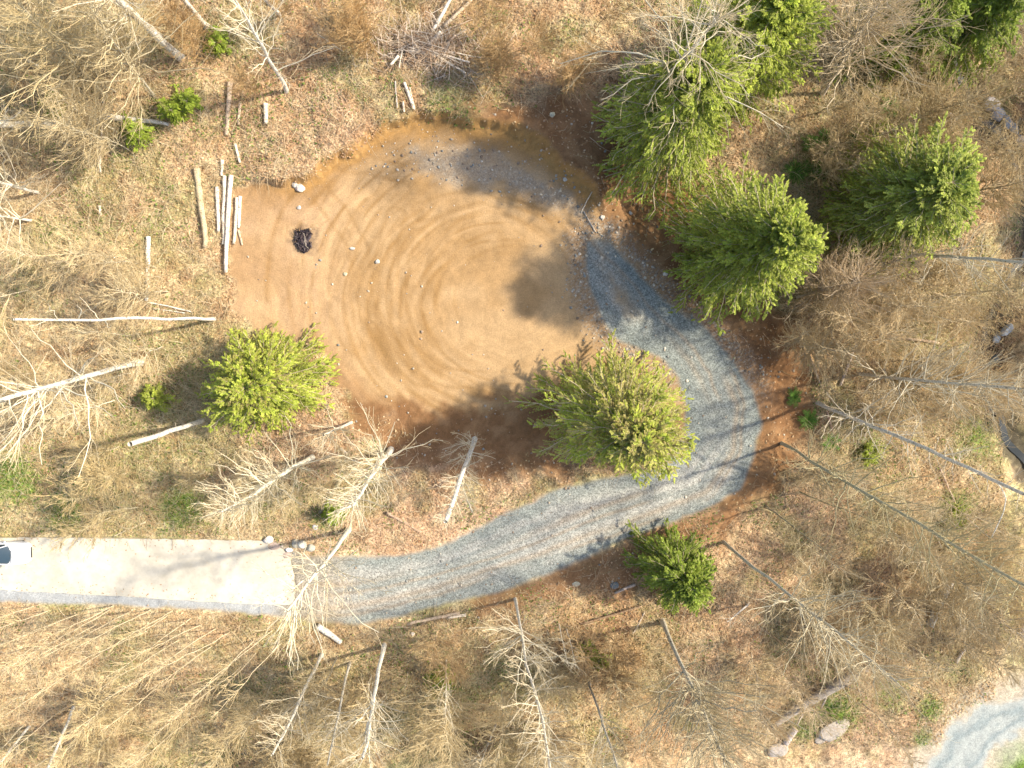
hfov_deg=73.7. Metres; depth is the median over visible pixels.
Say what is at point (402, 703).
bare sapling
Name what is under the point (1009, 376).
bare sapling
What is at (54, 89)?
bare sapling
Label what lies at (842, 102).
bare sapling
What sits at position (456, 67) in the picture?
cut limb
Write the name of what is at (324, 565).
bare tree
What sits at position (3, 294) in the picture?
bare sapling
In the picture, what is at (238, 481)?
bare sapling
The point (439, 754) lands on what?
bare sapling
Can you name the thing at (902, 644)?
bare sapling
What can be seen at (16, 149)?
bare sapling
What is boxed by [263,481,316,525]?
bare sapling
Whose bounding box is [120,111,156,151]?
conifer sapling
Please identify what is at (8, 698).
bare sapling
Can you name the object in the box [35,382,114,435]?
bare sapling
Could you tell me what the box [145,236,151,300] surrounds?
fallen log
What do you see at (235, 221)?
fallen log
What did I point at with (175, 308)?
fallen branch
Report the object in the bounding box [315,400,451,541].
bare tree
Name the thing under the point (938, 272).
bare sapling
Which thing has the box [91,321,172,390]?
bare sapling
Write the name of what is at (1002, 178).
bare sapling
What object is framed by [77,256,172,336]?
bare sapling
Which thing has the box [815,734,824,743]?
rock
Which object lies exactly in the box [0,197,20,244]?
bare sapling
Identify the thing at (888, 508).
bare tree
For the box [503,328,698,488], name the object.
conifer tree
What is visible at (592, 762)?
bare sapling
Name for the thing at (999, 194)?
bare tree
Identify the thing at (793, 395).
fern
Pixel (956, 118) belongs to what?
bare sapling
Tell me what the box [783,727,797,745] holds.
fallen log
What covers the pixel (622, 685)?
bare sapling
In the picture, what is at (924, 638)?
bare sapling
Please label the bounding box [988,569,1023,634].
bare sapling
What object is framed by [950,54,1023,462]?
stream
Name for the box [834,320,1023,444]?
bare tree
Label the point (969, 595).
bare tree
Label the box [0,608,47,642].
bare sapling
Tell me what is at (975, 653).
bare sapling
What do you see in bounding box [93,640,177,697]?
bare sapling
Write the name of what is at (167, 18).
bare sapling
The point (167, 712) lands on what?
bare sapling
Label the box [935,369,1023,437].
bare sapling
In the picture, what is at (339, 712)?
bare tree
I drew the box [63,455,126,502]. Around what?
bare sapling
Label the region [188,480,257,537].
bare sapling
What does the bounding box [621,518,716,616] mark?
conifer tree
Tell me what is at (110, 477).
bare sapling
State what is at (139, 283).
bare sapling
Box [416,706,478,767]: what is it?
bare sapling
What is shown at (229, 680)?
bare sapling
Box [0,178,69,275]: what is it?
bare tree
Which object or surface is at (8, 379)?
bare sapling
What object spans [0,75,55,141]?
bare tree
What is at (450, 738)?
bare sapling
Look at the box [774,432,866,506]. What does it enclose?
bare sapling
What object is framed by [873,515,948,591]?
bare sapling
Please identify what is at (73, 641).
bare sapling
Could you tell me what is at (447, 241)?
dirt clearing
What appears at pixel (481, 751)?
bare tree
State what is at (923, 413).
bare sapling
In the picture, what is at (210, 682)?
bare sapling
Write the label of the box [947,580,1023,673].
bare tree
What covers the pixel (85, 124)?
bare sapling
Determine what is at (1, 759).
bare sapling
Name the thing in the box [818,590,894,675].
bare sapling
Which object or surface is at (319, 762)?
bare sapling
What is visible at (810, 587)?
bare sapling
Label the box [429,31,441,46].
cut limb
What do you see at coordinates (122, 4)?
bare tree
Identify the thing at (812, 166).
fern
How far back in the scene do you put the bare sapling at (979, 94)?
51.91 m
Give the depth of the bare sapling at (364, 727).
51.40 m
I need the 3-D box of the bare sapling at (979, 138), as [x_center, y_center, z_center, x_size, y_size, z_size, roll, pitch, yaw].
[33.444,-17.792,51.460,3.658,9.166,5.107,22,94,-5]
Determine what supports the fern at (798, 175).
on the ground at (1008, 754)
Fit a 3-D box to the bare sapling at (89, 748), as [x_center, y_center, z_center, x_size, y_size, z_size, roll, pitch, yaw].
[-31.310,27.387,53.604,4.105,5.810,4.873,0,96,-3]
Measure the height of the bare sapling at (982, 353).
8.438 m
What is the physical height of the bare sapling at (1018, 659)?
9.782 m
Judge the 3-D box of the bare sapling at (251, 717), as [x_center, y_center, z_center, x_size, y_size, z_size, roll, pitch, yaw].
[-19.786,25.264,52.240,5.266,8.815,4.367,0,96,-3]
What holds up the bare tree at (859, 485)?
on the ground at (1008, 754)
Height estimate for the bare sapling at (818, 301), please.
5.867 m
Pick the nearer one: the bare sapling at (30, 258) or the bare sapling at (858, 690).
the bare sapling at (30, 258)
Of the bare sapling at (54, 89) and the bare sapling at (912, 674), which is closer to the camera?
the bare sapling at (54, 89)
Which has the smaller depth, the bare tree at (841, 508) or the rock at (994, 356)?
the bare tree at (841, 508)
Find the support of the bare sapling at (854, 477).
on the ground at (1008, 754)
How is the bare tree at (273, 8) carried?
on the ground at (1008, 754)
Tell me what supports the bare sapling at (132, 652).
on the ground at (1008, 754)
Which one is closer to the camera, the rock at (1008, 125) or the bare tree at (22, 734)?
the bare tree at (22, 734)
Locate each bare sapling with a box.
[0,0,61,45]
[0,94,71,152]
[0,116,31,186]
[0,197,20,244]
[0,222,99,303]
[0,286,32,327]
[0,340,43,400]
[0,347,51,424]
[0,361,28,404]
[0,376,67,435]
[0,388,36,418]
[0,603,33,629]
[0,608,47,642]
[0,609,109,672]
[0,630,38,655]
[0,645,36,682]
[0,677,28,723]
[0,688,43,729]
[0,707,65,763]
[0,717,28,767]
[0,729,54,767]
[3,0,30,28]
[3,361,85,441]
[8,614,77,648]
[10,624,95,669]
[16,68,159,191]
[26,721,102,767]
[27,652,102,707]
[28,7,133,99]
[29,477,101,522]
[31,69,118,132]
[31,605,113,649]
[33,611,130,665]
[34,219,147,284]
[35,59,120,157]
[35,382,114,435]
[37,86,66,122]
[39,722,95,767]
[42,31,115,99]
[45,90,124,174]
[46,0,154,95]
[47,504,110,560]
[49,694,122,748]
[50,631,145,679]
[53,430,122,480]
[54,303,137,353]
[58,685,128,753]
[62,0,159,62]
[63,0,119,46]
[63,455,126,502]
[66,609,150,654]
[67,677,111,726]
[69,486,138,533]
[70,720,122,767]
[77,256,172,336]
[77,700,139,767]
[78,364,135,406]
[87,237,156,282]
[87,456,142,502]
[90,750,128,767]
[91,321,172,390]
[91,610,172,660]
[92,684,144,737]
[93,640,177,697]
[95,678,172,735]
[97,254,171,336]
[100,618,190,685]
[101,628,215,700]
[103,239,176,313]
[105,717,168,767]
[115,632,228,689]
[117,624,201,662]
[121,716,192,767]
[123,615,167,641]
[132,0,213,57]
[138,680,213,762]
[145,646,211,696]
[150,677,224,740]
[153,0,210,55]
[155,10,221,65]
[165,640,253,719]
[172,462,223,498]
[184,666,241,712]
[185,721,265,767]
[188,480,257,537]
[190,630,271,704]
[207,643,281,722]
[215,653,255,695]
[218,689,275,757]
[219,55,270,108]
[219,679,284,758]
[223,0,237,15]
[225,457,268,501]
[230,735,298,767]
[245,723,311,767]
[247,446,327,516]
[256,671,360,758]
[261,0,301,23]
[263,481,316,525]
[268,644,322,728]
[268,728,336,767]
[272,736,323,767]
[278,730,367,767]
[285,757,344,767]
[286,658,357,732]
[287,730,346,767]
[298,0,375,56]
[299,680,374,767]
[304,463,338,507]
[316,684,382,767]
[322,440,364,485]
[324,11,387,63]
[334,0,382,34]
[335,689,399,761]
[338,0,372,31]
[342,674,386,733]
[346,0,376,21]
[348,11,385,71]
[378,695,472,767]
[380,664,424,721]
[398,660,497,767]
[403,622,459,679]
[408,686,478,767]
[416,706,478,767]
[421,637,473,697]
[425,740,470,767]
[457,0,495,39]
[460,0,527,42]
[465,35,524,100]
[465,707,525,767]
[477,17,527,80]
[478,31,515,81]
[478,740,518,767]
[483,686,527,730]
[488,727,575,767]
[491,748,527,767]
[502,3,572,74]
[508,712,589,767]
[509,720,574,767]
[524,649,587,711]
[529,667,583,725]
[539,41,594,110]
[547,51,598,99]
[551,719,638,767]
[554,624,623,685]
[557,706,623,767]
[559,22,610,83]
[566,643,597,689]
[582,646,682,749]
[585,650,636,700]
[591,0,631,34]
[599,642,649,724]
[600,628,649,678]
[603,659,642,714]
[605,630,710,725]
[613,634,651,680]
[623,741,693,767]
[730,645,796,708]
[735,687,798,751]
[736,696,801,767]
[749,654,821,729]
[761,665,845,746]
[768,552,843,617]
[769,308,833,363]
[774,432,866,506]
[780,556,849,637]
[780,602,835,673]
[782,286,842,327]
[783,533,872,607]
[784,318,837,372]
[785,276,882,340]
[791,309,878,400]
[792,590,873,692]
[801,252,874,320]
[803,110,860,174]
[806,140,878,191]
[807,434,874,495]
[809,461,872,507]
[815,80,864,124]
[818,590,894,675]
[827,610,886,672]
[829,666,887,717]
[830,92,890,155]
[832,291,929,361]
[834,305,914,365]
[835,114,914,174]
[836,629,909,708]
[838,237,932,297]
[839,69,914,140]
[839,368,914,414]
[844,597,925,678]
[849,246,917,320]
[853,379,910,446]
[855,702,929,767]
[858,643,927,708]
[859,513,940,577]
[860,282,948,328]
[863,574,944,637]
[867,480,950,525]
[872,510,967,599]
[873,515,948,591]
[876,388,964,463]
[878,453,969,549]
[879,86,949,157]
[879,267,997,337]
[880,283,944,340]
[887,622,961,684]
[890,37,947,99]
[891,338,956,379]
[896,243,971,300]
[899,257,962,299]
[899,346,1010,425]
[900,94,979,145]
[900,369,977,437]
[902,108,977,153]
[902,542,972,623]
[902,569,987,638]
[904,61,975,129]
[910,562,962,605]
[916,70,1001,128]
[917,248,1000,297]
[918,317,1002,381]
[918,587,1011,662]
[919,287,1005,354]
[919,576,1000,649]
[925,114,1013,152]
[927,357,996,403]
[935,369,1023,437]
[935,485,1018,547]
[941,627,997,683]
[949,121,1023,175]
[955,623,1023,689]
[958,533,1023,586]
[958,533,1023,596]
[962,27,1023,89]
[965,524,1023,575]
[969,377,1023,425]
[970,158,1023,223]
[972,135,1023,182]
[972,344,1023,408]
[974,76,1023,127]
[980,496,1023,578]
[982,280,1023,330]
[984,564,1023,637]
[986,113,1023,167]
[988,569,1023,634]
[988,619,1023,665]
[1002,622,1023,675]
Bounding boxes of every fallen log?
[99,98,104,172]
[102,114,169,125]
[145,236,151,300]
[193,168,207,247]
[215,187,219,231]
[220,159,223,175]
[221,175,226,244]
[224,81,232,135]
[224,175,233,272]
[232,197,237,243]
[234,143,240,162]
[237,101,241,124]
[237,196,241,227]
[263,103,267,124]
[317,623,342,643]
[318,479,341,513]
[386,512,420,531]
[407,611,459,625]
[448,613,465,618]
[614,583,635,593]
[769,661,868,729]
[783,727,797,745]
[839,330,859,384]
[884,334,939,343]
[926,580,953,627]
[954,649,965,663]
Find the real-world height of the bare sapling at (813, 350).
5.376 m
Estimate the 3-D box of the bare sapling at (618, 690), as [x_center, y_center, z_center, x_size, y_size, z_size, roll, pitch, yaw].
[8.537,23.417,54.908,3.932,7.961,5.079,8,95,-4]
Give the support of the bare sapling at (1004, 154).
on the ground at (1008, 754)
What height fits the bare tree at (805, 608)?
24.662 m
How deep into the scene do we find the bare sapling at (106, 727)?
50.17 m
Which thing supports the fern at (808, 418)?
on the ground at (1008, 754)
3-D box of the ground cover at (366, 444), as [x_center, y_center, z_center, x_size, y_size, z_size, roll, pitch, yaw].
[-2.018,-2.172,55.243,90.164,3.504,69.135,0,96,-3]
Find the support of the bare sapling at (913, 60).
on the ground at (1008, 754)
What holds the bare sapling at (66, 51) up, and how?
on the ground at (1008, 754)
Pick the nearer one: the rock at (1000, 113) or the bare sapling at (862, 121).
the bare sapling at (862, 121)
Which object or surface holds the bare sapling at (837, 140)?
on the ground at (1008, 754)
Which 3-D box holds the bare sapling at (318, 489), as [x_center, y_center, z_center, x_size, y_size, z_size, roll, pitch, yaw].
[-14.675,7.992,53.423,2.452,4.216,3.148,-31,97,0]
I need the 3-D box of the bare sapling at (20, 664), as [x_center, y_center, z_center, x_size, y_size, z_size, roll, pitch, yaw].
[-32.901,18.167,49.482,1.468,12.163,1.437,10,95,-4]
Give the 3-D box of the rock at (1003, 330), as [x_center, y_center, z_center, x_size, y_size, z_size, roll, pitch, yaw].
[42.293,-4.567,58.333,0.702,0.447,1.345,44,92,-6]
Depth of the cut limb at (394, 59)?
50.71 m
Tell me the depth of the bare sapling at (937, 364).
53.07 m
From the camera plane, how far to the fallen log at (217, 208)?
52.48 m
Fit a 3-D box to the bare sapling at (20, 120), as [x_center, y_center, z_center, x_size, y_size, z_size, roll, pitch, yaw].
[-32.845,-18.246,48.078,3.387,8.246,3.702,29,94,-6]
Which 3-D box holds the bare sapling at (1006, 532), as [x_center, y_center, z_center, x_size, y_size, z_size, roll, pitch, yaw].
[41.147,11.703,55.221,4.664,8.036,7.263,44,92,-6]
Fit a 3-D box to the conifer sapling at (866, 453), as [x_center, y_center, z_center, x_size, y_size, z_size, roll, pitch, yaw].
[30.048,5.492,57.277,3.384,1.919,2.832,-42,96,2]
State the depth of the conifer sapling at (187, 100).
50.20 m
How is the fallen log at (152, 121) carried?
on the ground at (1008, 754)
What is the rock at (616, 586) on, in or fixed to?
on the ground at (1008, 754)
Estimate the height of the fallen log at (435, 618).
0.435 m
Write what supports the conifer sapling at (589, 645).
on the ground at (1008, 754)
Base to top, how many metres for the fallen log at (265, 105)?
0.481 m
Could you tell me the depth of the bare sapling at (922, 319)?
51.75 m
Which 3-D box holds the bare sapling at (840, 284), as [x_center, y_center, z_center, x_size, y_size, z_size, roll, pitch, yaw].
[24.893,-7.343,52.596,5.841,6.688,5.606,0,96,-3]
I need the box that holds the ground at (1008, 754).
[0,0,1023,767]
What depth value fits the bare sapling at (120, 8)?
47.14 m
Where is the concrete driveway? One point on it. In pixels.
(203, 571)
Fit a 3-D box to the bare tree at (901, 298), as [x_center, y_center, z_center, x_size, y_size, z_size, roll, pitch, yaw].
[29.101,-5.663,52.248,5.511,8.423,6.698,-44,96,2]
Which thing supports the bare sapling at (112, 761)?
on the ground at (1008, 754)
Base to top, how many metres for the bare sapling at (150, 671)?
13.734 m
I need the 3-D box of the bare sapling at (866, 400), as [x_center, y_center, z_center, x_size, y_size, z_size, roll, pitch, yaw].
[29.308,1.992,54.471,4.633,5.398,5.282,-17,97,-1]
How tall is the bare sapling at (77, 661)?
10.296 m
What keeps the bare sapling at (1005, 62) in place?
on the ground at (1008, 754)
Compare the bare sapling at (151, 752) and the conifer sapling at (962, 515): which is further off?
the conifer sapling at (962, 515)
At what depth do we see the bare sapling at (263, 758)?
54.39 m
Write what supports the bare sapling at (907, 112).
on the ground at (1008, 754)
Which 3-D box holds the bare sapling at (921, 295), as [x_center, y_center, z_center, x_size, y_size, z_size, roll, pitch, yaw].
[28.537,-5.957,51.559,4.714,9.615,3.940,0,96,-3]
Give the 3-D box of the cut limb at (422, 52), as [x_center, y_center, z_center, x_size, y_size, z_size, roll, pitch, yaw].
[-6.623,-24.721,51.045,2.232,0.245,0.253,9,95,-4]
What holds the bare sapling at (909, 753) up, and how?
on the ground at (1008, 754)
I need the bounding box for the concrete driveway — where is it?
[0,537,294,604]
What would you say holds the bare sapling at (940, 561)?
on the ground at (1008, 754)
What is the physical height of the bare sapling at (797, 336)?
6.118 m
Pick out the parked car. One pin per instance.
(15, 552)
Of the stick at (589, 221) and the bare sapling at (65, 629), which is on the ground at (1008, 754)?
the bare sapling at (65, 629)
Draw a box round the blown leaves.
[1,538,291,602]
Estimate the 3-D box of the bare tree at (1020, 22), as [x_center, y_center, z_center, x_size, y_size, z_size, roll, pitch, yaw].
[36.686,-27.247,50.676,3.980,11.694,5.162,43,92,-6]
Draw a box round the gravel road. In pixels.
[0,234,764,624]
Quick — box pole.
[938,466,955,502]
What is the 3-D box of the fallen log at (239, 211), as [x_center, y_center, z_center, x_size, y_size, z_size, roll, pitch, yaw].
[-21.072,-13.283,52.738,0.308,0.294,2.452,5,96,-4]
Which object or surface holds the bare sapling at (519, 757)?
on the ground at (1008, 754)
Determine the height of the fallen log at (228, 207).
0.412 m
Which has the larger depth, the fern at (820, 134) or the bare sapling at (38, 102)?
the fern at (820, 134)
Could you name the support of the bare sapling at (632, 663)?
on the ground at (1008, 754)
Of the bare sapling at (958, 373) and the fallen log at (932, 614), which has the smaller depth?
the bare sapling at (958, 373)
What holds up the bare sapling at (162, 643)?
on the ground at (1008, 754)
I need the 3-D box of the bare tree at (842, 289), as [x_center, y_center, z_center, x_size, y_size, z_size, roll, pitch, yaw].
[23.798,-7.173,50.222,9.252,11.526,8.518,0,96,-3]
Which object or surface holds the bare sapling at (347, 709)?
on the ground at (1008, 754)
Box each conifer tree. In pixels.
[194,321,341,445]
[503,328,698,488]
[591,19,760,226]
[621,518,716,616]
[643,151,828,335]
[662,0,839,145]
[809,111,986,286]
[830,0,971,89]
[908,0,1023,96]
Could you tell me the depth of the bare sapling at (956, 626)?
55.00 m
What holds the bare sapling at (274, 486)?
on the ground at (1008, 754)
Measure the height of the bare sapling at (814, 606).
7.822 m
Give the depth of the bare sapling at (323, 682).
52.06 m
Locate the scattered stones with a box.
[1,113,806,622]
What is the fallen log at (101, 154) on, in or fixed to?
on the ground at (1008, 754)
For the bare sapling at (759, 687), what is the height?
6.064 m
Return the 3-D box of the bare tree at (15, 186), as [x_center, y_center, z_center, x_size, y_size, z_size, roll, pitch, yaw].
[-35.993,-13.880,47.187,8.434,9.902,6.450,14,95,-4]
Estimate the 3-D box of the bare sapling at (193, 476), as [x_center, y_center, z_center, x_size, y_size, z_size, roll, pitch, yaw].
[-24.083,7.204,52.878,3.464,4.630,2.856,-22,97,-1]
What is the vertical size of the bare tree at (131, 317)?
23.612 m
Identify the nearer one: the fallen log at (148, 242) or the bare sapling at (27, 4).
the bare sapling at (27, 4)
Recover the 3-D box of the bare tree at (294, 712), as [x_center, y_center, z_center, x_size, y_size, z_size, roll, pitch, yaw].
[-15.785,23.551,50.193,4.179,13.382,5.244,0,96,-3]
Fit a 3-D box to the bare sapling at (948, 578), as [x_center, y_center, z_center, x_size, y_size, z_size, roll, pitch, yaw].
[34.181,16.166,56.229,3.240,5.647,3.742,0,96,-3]
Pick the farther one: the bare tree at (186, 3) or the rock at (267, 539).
the rock at (267, 539)
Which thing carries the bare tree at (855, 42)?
on the ground at (1008, 754)
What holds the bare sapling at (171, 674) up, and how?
on the ground at (1008, 754)
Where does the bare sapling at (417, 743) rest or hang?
on the ground at (1008, 754)
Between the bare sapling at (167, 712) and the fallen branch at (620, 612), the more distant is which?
the fallen branch at (620, 612)
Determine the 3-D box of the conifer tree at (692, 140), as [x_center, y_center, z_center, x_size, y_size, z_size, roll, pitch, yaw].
[12.318,-19.000,48.104,12.638,14.020,14.369,0,96,-3]
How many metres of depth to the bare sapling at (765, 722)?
53.84 m
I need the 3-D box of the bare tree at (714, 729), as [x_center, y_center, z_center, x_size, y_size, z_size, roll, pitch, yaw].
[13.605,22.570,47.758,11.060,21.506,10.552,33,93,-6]
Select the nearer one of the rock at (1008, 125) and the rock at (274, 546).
the rock at (274, 546)
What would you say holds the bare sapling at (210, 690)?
on the ground at (1008, 754)
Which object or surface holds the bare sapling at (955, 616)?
on the ground at (1008, 754)
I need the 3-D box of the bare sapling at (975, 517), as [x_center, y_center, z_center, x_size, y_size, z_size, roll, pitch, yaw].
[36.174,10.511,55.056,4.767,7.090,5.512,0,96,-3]
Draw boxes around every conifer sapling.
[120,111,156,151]
[137,383,181,412]
[151,95,190,126]
[169,83,203,123]
[202,24,235,58]
[320,500,351,525]
[422,660,459,690]
[574,639,591,658]
[589,645,611,672]
[854,440,885,468]
[944,503,970,527]
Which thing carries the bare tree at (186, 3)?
on the ground at (1008, 754)
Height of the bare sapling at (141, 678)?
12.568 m
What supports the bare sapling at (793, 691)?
on the ground at (1008, 754)
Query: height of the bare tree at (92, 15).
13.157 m
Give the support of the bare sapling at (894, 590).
on the ground at (1008, 754)
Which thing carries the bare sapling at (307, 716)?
on the ground at (1008, 754)
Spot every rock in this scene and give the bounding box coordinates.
[263,536,273,543]
[267,542,280,549]
[283,552,290,558]
[292,539,298,547]
[295,184,304,191]
[297,540,306,547]
[306,544,314,551]
[610,582,618,588]
[767,742,788,756]
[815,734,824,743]
[819,718,849,741]
[983,97,1000,110]
[989,107,1005,121]
[989,354,999,362]
[992,335,1000,342]
[1000,323,1013,335]
[1002,114,1013,128]
[1008,123,1018,135]
[1016,135,1023,147]
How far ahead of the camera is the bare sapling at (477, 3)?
47.88 m
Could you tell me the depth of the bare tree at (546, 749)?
42.37 m
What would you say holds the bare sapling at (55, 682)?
on the ground at (1008, 754)
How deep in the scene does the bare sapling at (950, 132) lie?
52.16 m
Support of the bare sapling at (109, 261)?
on the ground at (1008, 754)
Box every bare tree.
[0,0,135,149]
[0,1,39,97]
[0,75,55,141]
[0,140,49,215]
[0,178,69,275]
[0,311,143,476]
[0,725,30,766]
[2,0,226,142]
[13,299,215,327]
[36,705,75,767]
[41,0,185,62]
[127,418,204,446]
[143,0,210,31]
[187,416,340,539]
[196,0,335,92]
[249,527,392,675]
[250,652,323,767]
[264,0,280,16]
[297,661,366,767]
[299,400,359,456]
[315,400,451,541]
[318,643,411,767]
[419,654,465,736]
[432,430,494,533]
[442,474,481,513]
[453,724,496,767]
[464,597,589,767]
[549,0,791,153]
[549,624,573,666]
[566,629,590,671]
[581,679,636,767]
[610,618,810,767]
[717,603,749,627]
[722,540,936,720]
[755,500,843,576]
[765,617,833,685]
[774,227,903,341]
[780,422,1023,625]
[788,0,983,117]
[788,314,851,375]
[799,491,887,533]
[815,389,1023,510]
[824,222,948,309]
[828,468,877,503]
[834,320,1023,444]
[841,591,926,671]
[857,275,952,343]
[889,206,1023,296]
[892,32,1010,149]
[910,525,1022,647]
[934,253,1023,348]
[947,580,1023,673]
[976,127,1023,230]
[998,9,1023,37]
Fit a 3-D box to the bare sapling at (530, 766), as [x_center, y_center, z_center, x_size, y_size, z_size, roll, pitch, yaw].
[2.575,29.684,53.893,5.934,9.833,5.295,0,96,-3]
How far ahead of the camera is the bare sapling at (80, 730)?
52.03 m
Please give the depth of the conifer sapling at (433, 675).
56.08 m
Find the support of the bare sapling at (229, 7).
on the ground at (1008, 754)
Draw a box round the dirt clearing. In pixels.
[231,118,691,459]
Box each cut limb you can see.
[390,54,399,65]
[394,81,397,107]
[403,82,413,108]
[408,87,414,110]
[409,49,437,55]
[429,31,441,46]
[431,0,450,32]
[437,56,465,73]
[441,53,469,62]
[443,0,471,27]
[448,51,487,58]
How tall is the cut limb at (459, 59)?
0.211 m
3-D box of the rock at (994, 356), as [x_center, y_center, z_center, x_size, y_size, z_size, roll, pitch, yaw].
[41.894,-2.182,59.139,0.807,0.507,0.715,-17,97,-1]
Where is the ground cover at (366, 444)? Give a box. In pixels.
[0,0,1022,767]
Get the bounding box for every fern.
[782,157,808,184]
[786,386,800,406]
[797,407,819,430]
[801,134,819,152]
[803,159,822,184]
[813,128,835,156]
[822,432,840,452]
[846,128,860,143]
[879,97,898,119]
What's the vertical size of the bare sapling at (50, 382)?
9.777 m
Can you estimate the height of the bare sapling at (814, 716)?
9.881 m
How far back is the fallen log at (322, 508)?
55.06 m
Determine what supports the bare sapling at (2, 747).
on the ground at (1008, 754)
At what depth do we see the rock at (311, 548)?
55.49 m
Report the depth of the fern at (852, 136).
54.93 m
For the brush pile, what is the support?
on the ground at (1008, 754)
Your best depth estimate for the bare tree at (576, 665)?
52.94 m
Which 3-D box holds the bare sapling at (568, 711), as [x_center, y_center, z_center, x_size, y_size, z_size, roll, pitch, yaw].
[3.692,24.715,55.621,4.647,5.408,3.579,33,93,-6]
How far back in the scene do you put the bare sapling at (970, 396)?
52.98 m
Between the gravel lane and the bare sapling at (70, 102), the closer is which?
the bare sapling at (70, 102)
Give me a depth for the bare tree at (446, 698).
51.30 m
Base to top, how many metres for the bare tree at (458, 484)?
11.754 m
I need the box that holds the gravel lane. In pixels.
[925,695,1023,767]
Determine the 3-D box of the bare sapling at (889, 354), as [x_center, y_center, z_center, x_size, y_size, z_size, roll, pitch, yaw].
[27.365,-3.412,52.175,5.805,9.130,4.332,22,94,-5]
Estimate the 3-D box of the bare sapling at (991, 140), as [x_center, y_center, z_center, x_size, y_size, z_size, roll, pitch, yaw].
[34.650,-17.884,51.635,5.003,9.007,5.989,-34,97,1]
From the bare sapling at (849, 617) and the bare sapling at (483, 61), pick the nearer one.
the bare sapling at (483, 61)
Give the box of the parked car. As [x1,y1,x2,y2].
[0,540,31,568]
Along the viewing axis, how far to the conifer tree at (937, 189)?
47.42 m
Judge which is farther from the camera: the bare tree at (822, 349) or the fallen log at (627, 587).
the fallen log at (627, 587)
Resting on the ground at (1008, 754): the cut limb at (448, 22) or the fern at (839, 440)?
the fern at (839, 440)
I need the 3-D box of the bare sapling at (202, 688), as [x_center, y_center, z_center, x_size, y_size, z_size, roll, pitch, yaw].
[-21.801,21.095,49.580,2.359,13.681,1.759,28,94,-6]
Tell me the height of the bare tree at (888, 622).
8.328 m
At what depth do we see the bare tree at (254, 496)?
43.48 m
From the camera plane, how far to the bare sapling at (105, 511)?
50.57 m
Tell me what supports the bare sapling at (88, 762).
on the ground at (1008, 754)
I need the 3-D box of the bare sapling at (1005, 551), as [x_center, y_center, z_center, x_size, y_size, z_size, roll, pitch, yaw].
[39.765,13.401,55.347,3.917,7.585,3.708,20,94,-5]
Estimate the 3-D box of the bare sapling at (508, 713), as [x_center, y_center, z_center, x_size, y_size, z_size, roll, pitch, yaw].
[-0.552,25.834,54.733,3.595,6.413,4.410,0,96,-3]
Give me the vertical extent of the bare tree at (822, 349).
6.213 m
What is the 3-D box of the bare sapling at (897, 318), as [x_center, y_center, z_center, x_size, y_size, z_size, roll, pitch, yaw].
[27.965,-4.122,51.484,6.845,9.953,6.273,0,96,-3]
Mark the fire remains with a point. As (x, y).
(303, 243)
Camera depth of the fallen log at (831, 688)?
58.97 m
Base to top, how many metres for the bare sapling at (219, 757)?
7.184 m
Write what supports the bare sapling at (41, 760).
on the ground at (1008, 754)
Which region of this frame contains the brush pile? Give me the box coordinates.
[317,0,524,105]
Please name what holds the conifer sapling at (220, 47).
on the ground at (1008, 754)
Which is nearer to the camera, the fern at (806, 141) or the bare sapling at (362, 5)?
the bare sapling at (362, 5)
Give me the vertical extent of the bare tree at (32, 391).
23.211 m
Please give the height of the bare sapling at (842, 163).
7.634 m
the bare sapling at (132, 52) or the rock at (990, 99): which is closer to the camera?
the bare sapling at (132, 52)
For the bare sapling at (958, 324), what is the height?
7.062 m
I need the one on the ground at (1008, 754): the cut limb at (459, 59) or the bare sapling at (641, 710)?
the bare sapling at (641, 710)
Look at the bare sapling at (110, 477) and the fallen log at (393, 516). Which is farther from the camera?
the fallen log at (393, 516)
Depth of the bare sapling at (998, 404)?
55.35 m
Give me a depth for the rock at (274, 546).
55.55 m
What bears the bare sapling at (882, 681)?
on the ground at (1008, 754)
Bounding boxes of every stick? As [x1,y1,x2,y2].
[237,230,242,244]
[583,211,595,231]
[633,613,644,633]
[826,411,837,446]
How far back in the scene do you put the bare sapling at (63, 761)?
52.32 m
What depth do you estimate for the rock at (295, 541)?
55.37 m
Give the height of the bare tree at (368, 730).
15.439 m
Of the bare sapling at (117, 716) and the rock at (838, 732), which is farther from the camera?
the rock at (838, 732)
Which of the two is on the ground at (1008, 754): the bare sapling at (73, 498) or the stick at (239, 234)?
the bare sapling at (73, 498)
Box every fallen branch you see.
[147,302,190,312]
[579,606,641,624]
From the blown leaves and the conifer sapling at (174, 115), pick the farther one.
the blown leaves
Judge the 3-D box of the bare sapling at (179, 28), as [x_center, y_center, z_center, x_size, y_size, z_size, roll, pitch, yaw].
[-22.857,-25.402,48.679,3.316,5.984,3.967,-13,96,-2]
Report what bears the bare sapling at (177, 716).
on the ground at (1008, 754)
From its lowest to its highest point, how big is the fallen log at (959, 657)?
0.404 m
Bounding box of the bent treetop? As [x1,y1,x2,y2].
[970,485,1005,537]
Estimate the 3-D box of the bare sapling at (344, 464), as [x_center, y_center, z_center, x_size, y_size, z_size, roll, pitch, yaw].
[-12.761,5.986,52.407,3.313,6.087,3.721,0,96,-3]
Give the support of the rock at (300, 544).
on the ground at (1008, 754)
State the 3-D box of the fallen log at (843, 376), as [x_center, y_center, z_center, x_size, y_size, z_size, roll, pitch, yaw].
[28.056,-2.182,56.579,0.296,0.362,4.890,16,95,-5]
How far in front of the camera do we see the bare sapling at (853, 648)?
55.27 m
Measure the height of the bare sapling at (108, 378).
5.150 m
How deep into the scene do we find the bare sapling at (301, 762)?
54.94 m
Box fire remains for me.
[294,228,312,253]

